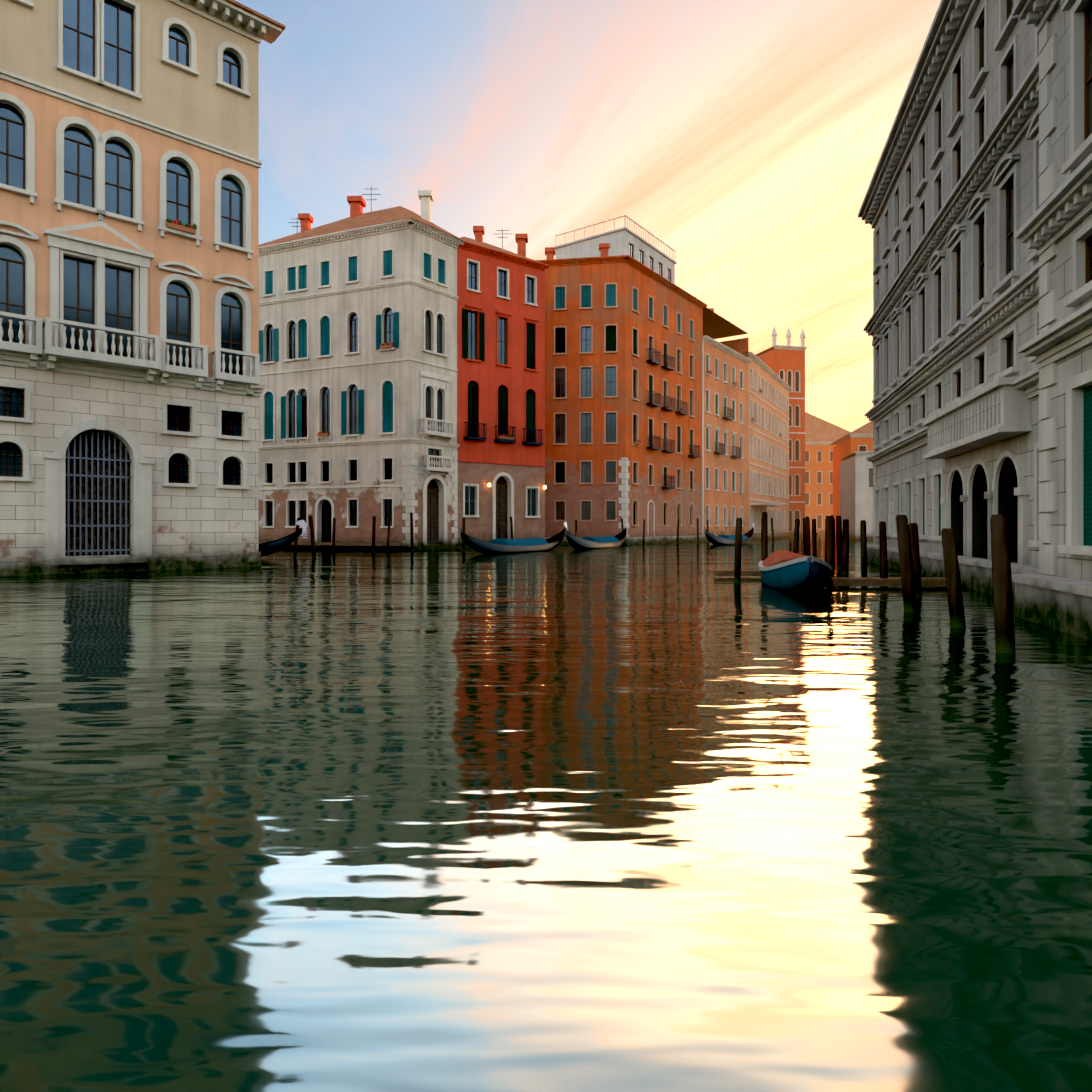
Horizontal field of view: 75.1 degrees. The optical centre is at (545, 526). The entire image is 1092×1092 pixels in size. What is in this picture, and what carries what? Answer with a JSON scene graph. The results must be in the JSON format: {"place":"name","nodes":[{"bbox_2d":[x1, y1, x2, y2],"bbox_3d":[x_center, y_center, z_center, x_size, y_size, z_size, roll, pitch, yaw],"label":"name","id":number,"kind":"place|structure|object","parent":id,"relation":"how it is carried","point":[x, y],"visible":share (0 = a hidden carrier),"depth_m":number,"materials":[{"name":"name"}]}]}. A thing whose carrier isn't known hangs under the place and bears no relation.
{"place":"outdoors","nodes":[
{"label":"outdoors","id":0,"kind":"place"},
{"bbox_2d":[0,533,1091,1091],"bbox_3d":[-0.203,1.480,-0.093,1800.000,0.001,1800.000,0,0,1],"label":"canal water","id":1,"kind":"structure","parent":0,"point":[668,817],"depth_m":3.45,"materials":[{"name":"green liquid"}]},
{"bbox_2d":[0,0,284,576],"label":"building","id":2,"kind":"structure","parent":1,"relation":"on","point":[131,387],"depth_m":23.35,"materials":[{"name":"beige stone"}]},
{"bbox_2d":[259,520,306,556],"bbox_3d":[-16.328,0.660,31.541,11.100,1.920,1.467,0,0,-7],"label":"gondola","id":3,"kind":"object","parent":1,"relation":"on","point":[270,547],"visible":0.21,"depth_m":31.81,"materials":[{"name":"black wood"}]},
{"bbox_2d":[259,186,464,550],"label":"white palazzo","id":4,"kind":"structure","parent":1,"relation":"in","point":[358,367],"depth_m":45.82,"materials":[{"name":"white paint"}]},
{"bbox_2d":[457,226,549,548],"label":"red house","id":5,"kind":"structure","parent":1,"relation":"on","point":[501,378],"depth_m":49.33,"materials":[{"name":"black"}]},
{"bbox_2d":[460,522,567,553],"bbox_3d":[-1.514,0.660,41.015,1.467,1.920,11.100,0,0,31],"label":"gondola","id":6,"kind":"object","parent":1,"relation":"on","point":[497,546],"visible":0.94,"depth_m":39.42,"materials":[{"name":"blue"}]},
{"bbox_2d":[566,522,626,548],"bbox_3d":[3.684,0.660,48.887,1.467,1.920,11.100,0,0,26],"label":"gondola","id":7,"kind":"object","parent":1,"relation":"on","point":[587,542],"visible":0.9,"depth_m":47.02,"materials":[{"name":"blue"}]},
{"bbox_2d":[536,215,751,544],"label":"building","id":8,"kind":"structure","parent":1,"relation":"on","point":[646,396],"depth_m":59.32,"materials":[{"name":"orange paint"}]},
{"bbox_2d":[293,512,1015,652],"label":"mooring posts","id":9,"kind":"object","parent":1,"relation":"in","point":[911,581],"visible":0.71,"depth_m":14.80,"materials":[{"name":"brown wood"}]},
{"bbox_2d":[705,523,753,544],"bbox_3d":[15.571,0.660,59.580,1.467,1.920,11.100,0,0,35],"label":"gondola","id":10,"kind":"object","parent":1,"relation":"on","point":[713,539],"visible":0.77,"depth_m":57.54,"materials":[{"name":"blue"}]},
{"bbox_2d":[740,352,791,539],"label":"building","id":11,"kind":"structure","parent":1,"relation":"on","point":[769,419],"depth_m":87.64,"materials":[{"name":"beige paint"}]},
{"bbox_2d":[758,550,832,590],"bbox_3d":[6.174,1.130,17.641,1.687,1.020,5.200,0,0,12],"label":"blue boat","id":12,"kind":"object","parent":1,"relation":"on","point":[786,570],"visible":0.9,"depth_m":15.91,"materials":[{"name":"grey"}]},
{"bbox_2d":[858,0,1091,640],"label":"grey palazzo","id":13,"kind":"structure","parent":1,"relation":"on","point":[975,211],"depth_m":16.14,"materials":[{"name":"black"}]},
{"bbox_2d":[235,0,940,431],"label":"sky","id":14,"kind":"structure","parent":0,"point":[747,137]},
{"bbox_2d":[756,326,806,536],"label":"building","id":15,"kind":"structure","parent":0,"point":[786,364],"depth_m":102.88,"materials":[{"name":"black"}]},
{"bbox_2d":[805,412,850,532],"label":"orange house","id":16,"kind":"structure","parent":0,"point":[821,435],"depth_m":148.53,"materials":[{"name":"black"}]},
{"bbox_2d":[830,421,873,539],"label":"houses","id":17,"kind":"structure","parent":0,"point":[853,474],"depth_m":78.40,"materials":[{"name":"white"}]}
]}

